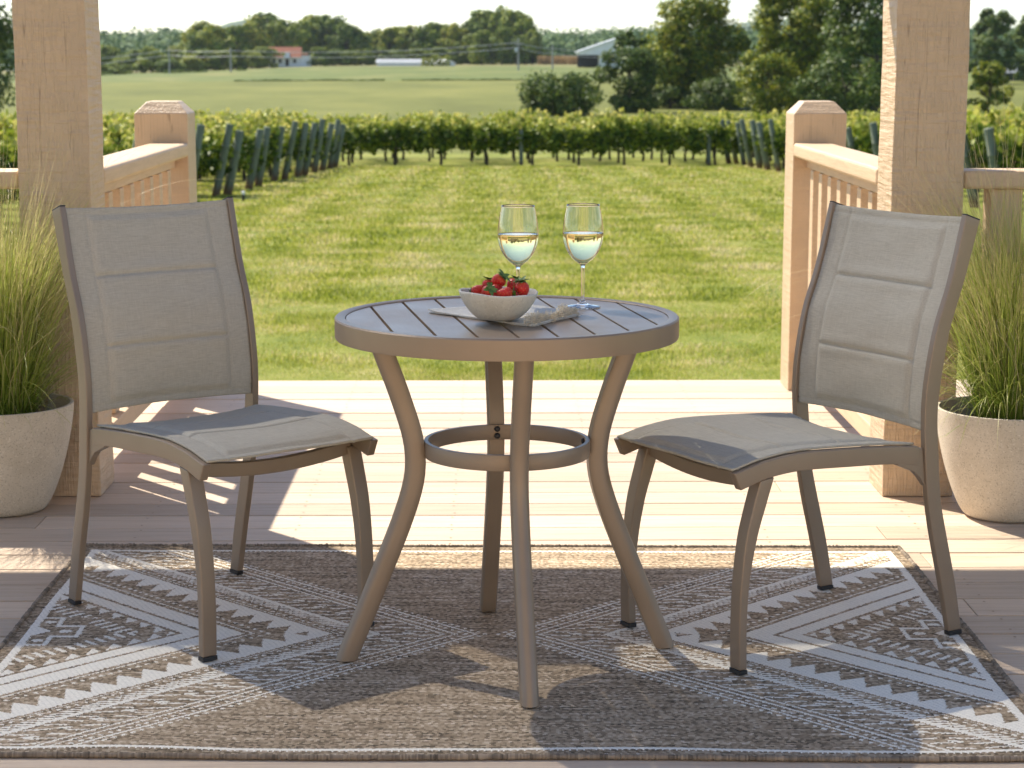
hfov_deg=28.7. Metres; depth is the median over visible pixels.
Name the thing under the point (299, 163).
vine post
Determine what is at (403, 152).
grapevine
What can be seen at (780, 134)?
grapevine
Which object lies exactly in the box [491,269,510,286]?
strawberry
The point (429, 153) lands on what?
grapevine
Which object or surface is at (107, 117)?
grapevine
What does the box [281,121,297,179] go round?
vine post
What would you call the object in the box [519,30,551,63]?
tree
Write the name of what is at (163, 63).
tree
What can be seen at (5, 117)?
grapevine
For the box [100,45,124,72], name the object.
tree
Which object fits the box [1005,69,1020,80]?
long shed
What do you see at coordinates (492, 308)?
stone bowl
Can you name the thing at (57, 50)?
porch post
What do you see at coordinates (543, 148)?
grapevine
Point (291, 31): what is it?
tree
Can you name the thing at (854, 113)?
grapevine
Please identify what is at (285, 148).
grapevine
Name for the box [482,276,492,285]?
strawberry
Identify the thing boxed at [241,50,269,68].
tree
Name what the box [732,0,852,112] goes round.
broadleaf tree
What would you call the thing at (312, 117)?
grapevine
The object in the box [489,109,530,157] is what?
grapevine
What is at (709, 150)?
vine post
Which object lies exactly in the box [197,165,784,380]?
lawn grass
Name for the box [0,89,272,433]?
ornamental grass
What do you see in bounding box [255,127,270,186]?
vine post
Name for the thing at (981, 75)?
bush
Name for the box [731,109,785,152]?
grapevine
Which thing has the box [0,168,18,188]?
railing
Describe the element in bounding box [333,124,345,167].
vine post
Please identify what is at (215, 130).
grapevine
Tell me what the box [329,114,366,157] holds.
grapevine
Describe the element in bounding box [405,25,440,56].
tree
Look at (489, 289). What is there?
strawberry
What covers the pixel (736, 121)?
grapevine
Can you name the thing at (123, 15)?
sky
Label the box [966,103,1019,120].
grapevine
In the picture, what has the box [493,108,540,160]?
grapevine
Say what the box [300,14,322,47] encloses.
tree
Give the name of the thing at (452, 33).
tree
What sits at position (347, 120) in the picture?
grapevine
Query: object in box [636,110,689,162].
grapevine
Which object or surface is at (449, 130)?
grapevine
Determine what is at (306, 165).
vine post
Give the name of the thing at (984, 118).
grapevine
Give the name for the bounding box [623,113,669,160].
grapevine
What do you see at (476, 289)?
strawberry
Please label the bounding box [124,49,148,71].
tree
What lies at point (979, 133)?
grapevine
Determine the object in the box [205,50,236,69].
tree
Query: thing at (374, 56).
power line
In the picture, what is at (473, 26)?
tree
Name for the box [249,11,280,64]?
tree
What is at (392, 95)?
ground
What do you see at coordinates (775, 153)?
vine post
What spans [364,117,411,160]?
grapevine
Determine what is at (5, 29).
broadleaf tree
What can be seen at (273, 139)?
grapevine
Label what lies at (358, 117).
grapevine
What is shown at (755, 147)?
vine post
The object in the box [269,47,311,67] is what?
house
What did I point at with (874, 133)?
vine post
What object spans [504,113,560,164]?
grapevine
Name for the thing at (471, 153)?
grapevine
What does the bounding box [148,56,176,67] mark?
tree
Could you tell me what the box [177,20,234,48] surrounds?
tree
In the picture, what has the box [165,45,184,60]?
tree
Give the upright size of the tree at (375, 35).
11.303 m
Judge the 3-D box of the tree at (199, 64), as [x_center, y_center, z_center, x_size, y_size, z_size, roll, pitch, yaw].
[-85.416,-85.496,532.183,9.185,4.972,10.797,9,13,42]
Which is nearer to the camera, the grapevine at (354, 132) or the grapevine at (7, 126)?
the grapevine at (7, 126)
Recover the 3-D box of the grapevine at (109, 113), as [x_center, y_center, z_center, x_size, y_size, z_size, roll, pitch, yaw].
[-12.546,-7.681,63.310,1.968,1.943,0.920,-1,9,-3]
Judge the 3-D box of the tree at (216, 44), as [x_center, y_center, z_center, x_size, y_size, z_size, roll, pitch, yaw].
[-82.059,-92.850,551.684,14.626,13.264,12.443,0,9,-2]
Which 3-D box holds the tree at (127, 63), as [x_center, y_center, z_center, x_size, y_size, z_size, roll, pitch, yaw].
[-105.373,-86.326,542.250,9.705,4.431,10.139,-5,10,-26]
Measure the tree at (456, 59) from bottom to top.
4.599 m
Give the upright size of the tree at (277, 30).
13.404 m
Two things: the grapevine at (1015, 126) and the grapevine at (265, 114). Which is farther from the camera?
the grapevine at (265, 114)
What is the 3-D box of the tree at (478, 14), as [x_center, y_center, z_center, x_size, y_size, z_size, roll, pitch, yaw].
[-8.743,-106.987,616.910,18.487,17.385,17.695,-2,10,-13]
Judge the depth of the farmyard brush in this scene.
552.02 m
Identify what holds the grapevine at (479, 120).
on the ground at (392, 95)
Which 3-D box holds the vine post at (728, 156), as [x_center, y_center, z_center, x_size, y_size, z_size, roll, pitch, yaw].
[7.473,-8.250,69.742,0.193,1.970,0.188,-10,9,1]
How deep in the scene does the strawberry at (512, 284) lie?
4.03 m
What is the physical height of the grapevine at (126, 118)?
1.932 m
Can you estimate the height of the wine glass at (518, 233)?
0.220 m
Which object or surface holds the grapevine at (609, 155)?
on the ground at (392, 95)
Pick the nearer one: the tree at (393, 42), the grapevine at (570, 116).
the grapevine at (570, 116)
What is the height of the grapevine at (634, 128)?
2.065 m
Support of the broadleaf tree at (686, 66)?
on the ground at (392, 95)
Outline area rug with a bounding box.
[0,543,1023,762]
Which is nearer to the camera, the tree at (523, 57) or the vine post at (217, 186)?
the vine post at (217, 186)
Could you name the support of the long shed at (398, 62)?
on the ground at (392, 95)
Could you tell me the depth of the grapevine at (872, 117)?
61.62 m
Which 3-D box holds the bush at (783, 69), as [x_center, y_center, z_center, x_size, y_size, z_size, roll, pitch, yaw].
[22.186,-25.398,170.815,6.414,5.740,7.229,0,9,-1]
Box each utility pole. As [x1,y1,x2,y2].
[168,46,169,73]
[230,47,231,71]
[514,38,522,69]
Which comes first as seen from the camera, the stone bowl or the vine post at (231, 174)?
the stone bowl
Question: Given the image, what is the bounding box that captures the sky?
[0,0,1023,34]
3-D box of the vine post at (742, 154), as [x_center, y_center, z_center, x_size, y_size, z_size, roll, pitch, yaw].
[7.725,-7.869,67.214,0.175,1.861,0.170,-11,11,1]
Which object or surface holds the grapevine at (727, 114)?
on the ground at (392, 95)
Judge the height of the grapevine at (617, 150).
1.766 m
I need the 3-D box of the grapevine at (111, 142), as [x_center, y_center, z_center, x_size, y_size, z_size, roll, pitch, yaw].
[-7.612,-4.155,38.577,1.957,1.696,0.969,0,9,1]
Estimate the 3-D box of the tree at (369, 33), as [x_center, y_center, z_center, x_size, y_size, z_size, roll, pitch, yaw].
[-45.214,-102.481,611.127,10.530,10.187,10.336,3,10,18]
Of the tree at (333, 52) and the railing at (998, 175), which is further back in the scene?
the tree at (333, 52)
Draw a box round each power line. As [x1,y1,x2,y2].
[238,47,517,57]
[245,42,517,52]
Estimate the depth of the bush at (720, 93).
192.45 m
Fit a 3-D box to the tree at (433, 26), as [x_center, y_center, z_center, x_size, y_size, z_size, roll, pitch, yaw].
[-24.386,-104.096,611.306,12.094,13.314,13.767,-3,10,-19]
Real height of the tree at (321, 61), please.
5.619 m
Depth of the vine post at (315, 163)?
59.56 m
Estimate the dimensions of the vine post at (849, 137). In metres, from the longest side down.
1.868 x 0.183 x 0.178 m
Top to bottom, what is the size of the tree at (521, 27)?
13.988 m
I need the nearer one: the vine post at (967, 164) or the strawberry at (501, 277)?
the strawberry at (501, 277)
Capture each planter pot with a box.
[0,393,73,516]
[938,396,1023,522]
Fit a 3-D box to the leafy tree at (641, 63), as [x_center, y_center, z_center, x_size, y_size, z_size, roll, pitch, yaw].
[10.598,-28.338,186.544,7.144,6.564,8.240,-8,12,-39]
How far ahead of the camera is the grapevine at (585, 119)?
72.26 m
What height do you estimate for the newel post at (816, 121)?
1.088 m
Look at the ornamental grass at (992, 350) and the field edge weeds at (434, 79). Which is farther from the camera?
the field edge weeds at (434, 79)
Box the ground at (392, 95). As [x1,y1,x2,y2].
[0,59,1023,380]
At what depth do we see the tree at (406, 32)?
607.87 m
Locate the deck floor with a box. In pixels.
[0,380,1023,767]
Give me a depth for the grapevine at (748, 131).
64.36 m
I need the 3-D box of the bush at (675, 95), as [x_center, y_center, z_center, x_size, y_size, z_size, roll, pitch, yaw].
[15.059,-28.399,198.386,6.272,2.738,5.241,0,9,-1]
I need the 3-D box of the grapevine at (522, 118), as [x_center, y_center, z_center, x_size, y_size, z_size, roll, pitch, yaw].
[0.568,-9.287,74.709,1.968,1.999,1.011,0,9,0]
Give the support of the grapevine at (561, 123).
on the ground at (392, 95)
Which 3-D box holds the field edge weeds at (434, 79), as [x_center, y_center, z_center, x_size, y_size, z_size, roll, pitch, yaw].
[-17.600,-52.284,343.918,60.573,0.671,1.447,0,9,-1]
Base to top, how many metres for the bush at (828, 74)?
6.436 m
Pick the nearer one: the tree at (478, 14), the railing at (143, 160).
the railing at (143, 160)
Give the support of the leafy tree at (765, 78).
on the ground at (392, 95)
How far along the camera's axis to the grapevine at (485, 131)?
67.35 m
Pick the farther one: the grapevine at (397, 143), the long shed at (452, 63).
the long shed at (452, 63)
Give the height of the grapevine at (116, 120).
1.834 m
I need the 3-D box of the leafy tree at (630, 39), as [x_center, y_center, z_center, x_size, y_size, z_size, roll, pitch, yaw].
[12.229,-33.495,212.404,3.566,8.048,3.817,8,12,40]
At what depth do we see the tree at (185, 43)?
575.72 m
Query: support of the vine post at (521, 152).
on the ground at (392, 95)
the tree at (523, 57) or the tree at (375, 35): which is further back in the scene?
the tree at (375, 35)
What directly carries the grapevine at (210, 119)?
on the ground at (392, 95)
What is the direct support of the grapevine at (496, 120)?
on the ground at (392, 95)
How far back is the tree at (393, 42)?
604.26 m
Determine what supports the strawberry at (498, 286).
in the stone bowl
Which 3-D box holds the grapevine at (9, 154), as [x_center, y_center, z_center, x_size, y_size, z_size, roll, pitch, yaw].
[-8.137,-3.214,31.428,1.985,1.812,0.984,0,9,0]
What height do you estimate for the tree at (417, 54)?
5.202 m
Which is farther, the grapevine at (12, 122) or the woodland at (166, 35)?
the woodland at (166, 35)
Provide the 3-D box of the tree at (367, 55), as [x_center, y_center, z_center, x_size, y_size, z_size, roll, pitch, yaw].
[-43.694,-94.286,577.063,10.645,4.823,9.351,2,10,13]
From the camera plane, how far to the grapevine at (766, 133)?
61.61 m
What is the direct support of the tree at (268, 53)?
on the ground at (392, 95)
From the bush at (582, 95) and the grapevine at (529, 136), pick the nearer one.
the grapevine at (529, 136)
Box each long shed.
[376,59,432,65]
[434,59,456,65]
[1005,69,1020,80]
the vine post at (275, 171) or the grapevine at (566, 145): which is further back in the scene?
the grapevine at (566, 145)
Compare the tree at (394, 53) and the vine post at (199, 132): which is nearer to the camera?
the vine post at (199, 132)
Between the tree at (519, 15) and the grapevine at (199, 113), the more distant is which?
the tree at (519, 15)
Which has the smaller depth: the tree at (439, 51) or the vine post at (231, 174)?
the vine post at (231, 174)
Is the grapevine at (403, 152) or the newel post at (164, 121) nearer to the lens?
the newel post at (164, 121)
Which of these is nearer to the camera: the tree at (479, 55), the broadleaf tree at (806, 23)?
the broadleaf tree at (806, 23)
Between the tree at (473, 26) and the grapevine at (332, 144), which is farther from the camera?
the tree at (473, 26)
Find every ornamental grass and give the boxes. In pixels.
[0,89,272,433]
[720,83,1023,449]
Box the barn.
[575,38,632,67]
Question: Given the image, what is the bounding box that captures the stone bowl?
[459,286,537,320]
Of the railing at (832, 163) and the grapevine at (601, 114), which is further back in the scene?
the grapevine at (601, 114)
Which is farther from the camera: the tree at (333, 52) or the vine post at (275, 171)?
the tree at (333, 52)
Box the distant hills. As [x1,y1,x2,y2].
[220,19,868,30]
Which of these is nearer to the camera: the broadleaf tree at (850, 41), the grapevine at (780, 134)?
the grapevine at (780, 134)
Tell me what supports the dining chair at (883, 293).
on the area rug
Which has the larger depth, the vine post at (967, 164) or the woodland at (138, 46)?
the woodland at (138, 46)
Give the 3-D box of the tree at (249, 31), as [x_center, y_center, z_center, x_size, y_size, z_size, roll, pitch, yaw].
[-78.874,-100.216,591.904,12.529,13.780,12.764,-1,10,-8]
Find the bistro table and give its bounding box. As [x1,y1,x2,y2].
[334,295,678,707]
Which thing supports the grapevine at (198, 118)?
on the ground at (392, 95)
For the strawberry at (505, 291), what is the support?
in the stone bowl
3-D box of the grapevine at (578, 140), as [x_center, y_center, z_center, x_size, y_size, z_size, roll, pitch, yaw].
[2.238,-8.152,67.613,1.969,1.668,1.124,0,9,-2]
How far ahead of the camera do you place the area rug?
4.17 m
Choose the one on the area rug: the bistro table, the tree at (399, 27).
the bistro table
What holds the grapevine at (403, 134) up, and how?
on the ground at (392, 95)
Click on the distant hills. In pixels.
(242, 22)
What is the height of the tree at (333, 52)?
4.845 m
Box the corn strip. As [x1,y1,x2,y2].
[537,55,576,64]
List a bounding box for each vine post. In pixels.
[195,124,204,174]
[211,124,232,196]
[223,130,243,194]
[244,129,263,188]
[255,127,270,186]
[271,126,284,180]
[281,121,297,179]
[294,122,308,176]
[301,122,317,175]
[311,118,325,172]
[319,123,334,170]
[327,119,340,168]
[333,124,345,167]
[519,130,522,164]
[707,135,710,164]
[719,119,731,163]
[726,120,738,163]
[735,122,746,164]
[739,119,753,167]
[750,120,762,168]
[756,122,770,169]
[768,119,781,171]
[846,127,855,149]
[869,122,878,155]
[964,134,978,207]
[984,127,999,167]
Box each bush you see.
[516,69,607,115]
[640,84,691,108]
[680,75,755,110]
[734,53,807,115]
[786,49,880,115]
[967,60,1014,113]
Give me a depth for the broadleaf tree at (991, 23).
325.38 m
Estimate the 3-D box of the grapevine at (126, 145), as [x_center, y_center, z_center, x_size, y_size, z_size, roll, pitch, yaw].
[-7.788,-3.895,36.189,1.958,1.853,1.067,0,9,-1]
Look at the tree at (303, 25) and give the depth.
598.07 m
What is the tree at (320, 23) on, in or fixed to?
on the ground at (392, 95)
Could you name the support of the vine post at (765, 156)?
on the ground at (392, 95)
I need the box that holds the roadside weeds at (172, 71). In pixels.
[101,68,245,74]
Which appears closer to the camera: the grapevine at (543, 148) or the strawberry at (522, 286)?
the strawberry at (522, 286)
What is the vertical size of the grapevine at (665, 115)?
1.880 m
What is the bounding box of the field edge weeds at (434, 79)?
[234,78,558,80]
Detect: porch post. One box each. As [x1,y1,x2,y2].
[12,0,113,495]
[869,0,969,495]
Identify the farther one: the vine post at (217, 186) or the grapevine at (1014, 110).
the vine post at (217, 186)
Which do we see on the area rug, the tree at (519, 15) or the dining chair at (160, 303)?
the dining chair at (160, 303)
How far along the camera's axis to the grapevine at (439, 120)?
69.74 m
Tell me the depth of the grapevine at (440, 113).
76.94 m
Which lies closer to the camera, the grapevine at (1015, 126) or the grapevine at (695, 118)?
the grapevine at (1015, 126)
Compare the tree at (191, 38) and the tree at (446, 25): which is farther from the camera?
the tree at (446, 25)
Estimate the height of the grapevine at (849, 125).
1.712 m
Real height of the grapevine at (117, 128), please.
2.045 m
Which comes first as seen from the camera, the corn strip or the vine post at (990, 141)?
the vine post at (990, 141)
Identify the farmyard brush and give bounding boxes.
[421,54,450,65]
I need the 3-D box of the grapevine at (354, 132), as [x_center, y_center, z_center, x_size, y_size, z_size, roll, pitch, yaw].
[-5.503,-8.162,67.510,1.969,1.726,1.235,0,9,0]
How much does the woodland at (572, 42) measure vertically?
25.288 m
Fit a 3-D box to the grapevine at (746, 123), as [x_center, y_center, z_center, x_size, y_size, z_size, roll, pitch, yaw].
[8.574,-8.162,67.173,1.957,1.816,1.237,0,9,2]
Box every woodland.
[0,37,180,70]
[2,24,380,58]
[511,25,1023,64]
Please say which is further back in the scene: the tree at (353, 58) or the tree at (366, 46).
the tree at (366, 46)
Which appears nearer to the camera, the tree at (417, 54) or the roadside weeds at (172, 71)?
the roadside weeds at (172, 71)
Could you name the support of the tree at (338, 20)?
on the ground at (392, 95)
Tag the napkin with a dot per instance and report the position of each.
(535, 315)
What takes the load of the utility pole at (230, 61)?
on the ground at (392, 95)
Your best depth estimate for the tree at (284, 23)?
608.20 m
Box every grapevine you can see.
[0,113,17,154]
[0,114,6,129]
[0,116,16,130]
[0,129,19,206]
[103,107,195,144]
[103,116,126,130]
[103,120,133,155]
[103,127,131,150]
[104,112,133,120]
[106,112,134,120]
[110,110,132,117]
[121,113,133,125]
[194,109,211,117]
[195,116,219,176]
[195,116,254,181]
[195,119,235,177]
[196,115,224,179]
[197,118,266,180]
[204,111,249,123]
[210,110,280,180]
[219,107,256,116]
[232,107,279,117]
[235,109,285,121]
[238,122,290,177]
[242,111,303,176]
[257,108,320,171]
[257,112,311,174]
[268,115,327,160]
[298,112,331,120]
[302,115,340,167]
[304,126,335,158]
[326,113,368,160]
[327,114,378,162]
[327,117,377,164]
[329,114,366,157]
[345,113,380,158]
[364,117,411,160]
[366,113,422,164]
[369,116,424,162]
[378,112,416,159]
[403,112,447,160]
[409,109,456,157]
[412,110,469,164]
[413,110,463,162]
[454,119,498,160]
[458,112,514,164]
[460,112,511,162]
[466,118,495,159]
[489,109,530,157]
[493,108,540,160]
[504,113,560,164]
[509,108,552,158]
[510,119,557,162]
[535,119,582,160]
[543,109,576,157]
[546,115,583,158]
[546,117,598,162]
[549,119,607,164]
[571,108,610,157]
[576,113,624,160]
[590,116,643,162]
[595,107,652,164]
[595,115,633,159]
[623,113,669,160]
[626,114,672,158]
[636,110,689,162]
[642,114,698,164]
[653,111,682,157]
[666,115,711,160]
[669,112,713,158]
[681,113,731,162]
[686,113,742,164]
[690,107,732,157]
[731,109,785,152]
[733,115,771,164]
[739,115,785,155]
[746,119,785,166]
[754,108,785,167]
[763,122,785,160]
[772,117,785,158]
[846,121,879,147]
[847,111,878,120]
[851,110,878,154]
[862,112,877,121]
[874,116,879,126]
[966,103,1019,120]
[966,104,1023,167]
[966,110,1011,196]
[978,110,993,124]
[994,107,1023,167]
[1004,102,1023,120]
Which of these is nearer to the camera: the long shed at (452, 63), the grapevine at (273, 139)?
the grapevine at (273, 139)
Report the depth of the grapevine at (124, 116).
72.02 m
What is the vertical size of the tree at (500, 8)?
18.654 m
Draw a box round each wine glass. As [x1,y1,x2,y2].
[497,204,538,277]
[563,203,603,309]
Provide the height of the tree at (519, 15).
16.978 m
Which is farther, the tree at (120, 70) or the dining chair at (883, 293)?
the tree at (120, 70)
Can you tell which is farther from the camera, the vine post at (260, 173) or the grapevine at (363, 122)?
the grapevine at (363, 122)
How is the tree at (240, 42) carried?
on the ground at (392, 95)
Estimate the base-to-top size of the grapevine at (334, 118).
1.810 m
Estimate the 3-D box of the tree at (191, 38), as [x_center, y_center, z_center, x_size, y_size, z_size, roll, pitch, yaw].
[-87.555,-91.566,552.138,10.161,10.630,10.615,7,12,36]
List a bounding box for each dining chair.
[52,196,377,662]
[614,201,979,675]
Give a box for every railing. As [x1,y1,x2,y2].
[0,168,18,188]
[103,143,187,429]
[794,143,877,436]
[963,168,1023,292]
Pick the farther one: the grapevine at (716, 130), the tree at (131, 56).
the tree at (131, 56)
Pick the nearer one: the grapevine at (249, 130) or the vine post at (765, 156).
the grapevine at (249, 130)
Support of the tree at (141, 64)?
on the ground at (392, 95)
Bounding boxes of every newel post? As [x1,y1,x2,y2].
[134,101,196,203]
[780,101,846,389]
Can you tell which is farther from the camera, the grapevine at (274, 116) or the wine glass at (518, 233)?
the grapevine at (274, 116)
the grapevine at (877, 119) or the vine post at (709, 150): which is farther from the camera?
the vine post at (709, 150)
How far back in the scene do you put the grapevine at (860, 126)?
49.56 m
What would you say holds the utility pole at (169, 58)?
on the ground at (392, 95)
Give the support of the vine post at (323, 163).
on the ground at (392, 95)
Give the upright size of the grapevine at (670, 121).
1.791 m
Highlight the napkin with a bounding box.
[428,303,580,326]
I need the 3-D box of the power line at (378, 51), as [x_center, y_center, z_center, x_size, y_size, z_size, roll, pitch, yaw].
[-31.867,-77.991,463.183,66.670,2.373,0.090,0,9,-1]
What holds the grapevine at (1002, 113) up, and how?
on the ground at (392, 95)
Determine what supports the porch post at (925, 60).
on the deck floor
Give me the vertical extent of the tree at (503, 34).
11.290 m
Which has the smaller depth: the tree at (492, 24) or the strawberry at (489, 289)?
the strawberry at (489, 289)
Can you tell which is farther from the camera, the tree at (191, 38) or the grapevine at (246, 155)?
the tree at (191, 38)
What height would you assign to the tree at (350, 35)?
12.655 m
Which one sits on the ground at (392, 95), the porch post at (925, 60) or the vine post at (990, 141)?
the vine post at (990, 141)
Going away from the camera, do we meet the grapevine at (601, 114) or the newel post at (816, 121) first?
the newel post at (816, 121)
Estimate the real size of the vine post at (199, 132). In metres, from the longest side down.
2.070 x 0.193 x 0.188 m
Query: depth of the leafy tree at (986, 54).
295.71 m
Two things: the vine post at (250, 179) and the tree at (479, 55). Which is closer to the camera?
the vine post at (250, 179)
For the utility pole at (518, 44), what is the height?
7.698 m
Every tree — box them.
[0,0,15,111]
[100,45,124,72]
[101,63,131,74]
[109,57,135,72]
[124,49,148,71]
[131,46,164,72]
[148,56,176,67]
[150,59,185,72]
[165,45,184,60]
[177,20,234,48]
[177,33,205,69]
[177,41,193,58]
[181,53,213,70]
[188,23,236,69]
[191,49,222,70]
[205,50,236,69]
[219,53,256,68]
[222,25,252,66]
[235,22,265,57]
[239,14,271,67]
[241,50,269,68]
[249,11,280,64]
[252,46,285,67]
[257,22,290,64]
[267,18,298,45]
[279,25,310,55]
[281,20,325,63]
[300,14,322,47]
[304,47,334,65]
[306,13,340,50]
[310,15,359,56]
[315,49,350,65]
[324,23,372,64]
[334,50,365,65]
[344,31,371,49]
[349,49,375,64]
[359,32,379,63]
[367,47,392,64]
[371,29,390,64]
[373,26,402,58]
[386,49,408,58]
[393,26,409,57]
[397,25,418,51]
[403,48,428,58]
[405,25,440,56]
[416,22,448,63]
[423,46,449,60]
[434,23,450,46]
[436,22,469,58]
[443,49,471,63]
[453,34,479,64]
[459,19,489,63]
[467,30,497,64]
[469,9,492,22]
[478,12,501,63]
[482,4,519,63]
[488,27,515,64]
[497,9,538,63]
[497,34,534,64]
[512,19,541,63]
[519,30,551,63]
[584,45,668,112]
[612,30,647,78]
[637,0,754,107]
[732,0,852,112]
[745,38,780,100]
[817,0,882,113]
[968,37,1002,86]
[971,7,1018,81]
[1003,15,1023,80]
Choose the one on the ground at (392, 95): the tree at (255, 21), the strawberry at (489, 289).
the tree at (255, 21)
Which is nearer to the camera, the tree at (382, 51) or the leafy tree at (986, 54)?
the leafy tree at (986, 54)
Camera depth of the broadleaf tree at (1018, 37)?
345.66 m
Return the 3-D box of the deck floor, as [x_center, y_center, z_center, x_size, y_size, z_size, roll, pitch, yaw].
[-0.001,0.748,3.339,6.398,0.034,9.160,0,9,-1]
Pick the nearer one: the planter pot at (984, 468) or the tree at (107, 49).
the planter pot at (984, 468)
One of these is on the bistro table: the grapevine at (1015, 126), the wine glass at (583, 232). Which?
the wine glass at (583, 232)
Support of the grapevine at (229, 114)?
on the ground at (392, 95)
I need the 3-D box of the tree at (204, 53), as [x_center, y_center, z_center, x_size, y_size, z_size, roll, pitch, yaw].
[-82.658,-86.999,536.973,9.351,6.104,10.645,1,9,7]
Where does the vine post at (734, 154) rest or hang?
on the ground at (392, 95)
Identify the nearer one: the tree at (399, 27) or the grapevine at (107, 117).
the grapevine at (107, 117)
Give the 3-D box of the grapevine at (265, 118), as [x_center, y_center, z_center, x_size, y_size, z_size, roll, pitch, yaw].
[-6.660,-7.218,59.621,1.968,2.048,0.904,-1,9,-3]
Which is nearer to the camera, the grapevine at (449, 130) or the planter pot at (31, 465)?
the planter pot at (31, 465)
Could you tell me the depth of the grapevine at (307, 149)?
56.87 m
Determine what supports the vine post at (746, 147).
on the ground at (392, 95)
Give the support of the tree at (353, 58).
on the ground at (392, 95)
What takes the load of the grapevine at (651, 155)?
on the ground at (392, 95)
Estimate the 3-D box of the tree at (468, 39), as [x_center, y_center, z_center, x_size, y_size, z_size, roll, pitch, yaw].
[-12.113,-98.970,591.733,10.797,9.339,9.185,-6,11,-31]
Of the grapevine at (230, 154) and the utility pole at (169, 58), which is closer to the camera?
the grapevine at (230, 154)
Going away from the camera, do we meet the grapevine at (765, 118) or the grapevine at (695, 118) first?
the grapevine at (765, 118)
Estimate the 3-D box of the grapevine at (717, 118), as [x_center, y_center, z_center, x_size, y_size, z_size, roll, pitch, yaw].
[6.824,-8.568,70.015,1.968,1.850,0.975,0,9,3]
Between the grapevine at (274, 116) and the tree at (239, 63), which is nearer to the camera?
the grapevine at (274, 116)
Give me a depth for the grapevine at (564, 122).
74.63 m
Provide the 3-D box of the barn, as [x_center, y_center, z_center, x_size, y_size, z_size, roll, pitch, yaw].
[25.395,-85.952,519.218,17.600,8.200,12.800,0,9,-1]
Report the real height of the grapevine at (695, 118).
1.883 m
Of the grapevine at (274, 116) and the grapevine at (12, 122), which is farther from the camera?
the grapevine at (274, 116)
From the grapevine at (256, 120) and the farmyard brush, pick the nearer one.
the grapevine at (256, 120)
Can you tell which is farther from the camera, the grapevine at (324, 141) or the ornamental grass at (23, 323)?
the grapevine at (324, 141)
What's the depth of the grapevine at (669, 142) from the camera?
67.44 m
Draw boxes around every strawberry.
[469,285,483,293]
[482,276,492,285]
[482,283,497,295]
[486,281,502,295]
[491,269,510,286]
[497,287,515,295]
[507,275,518,288]
[513,275,529,295]

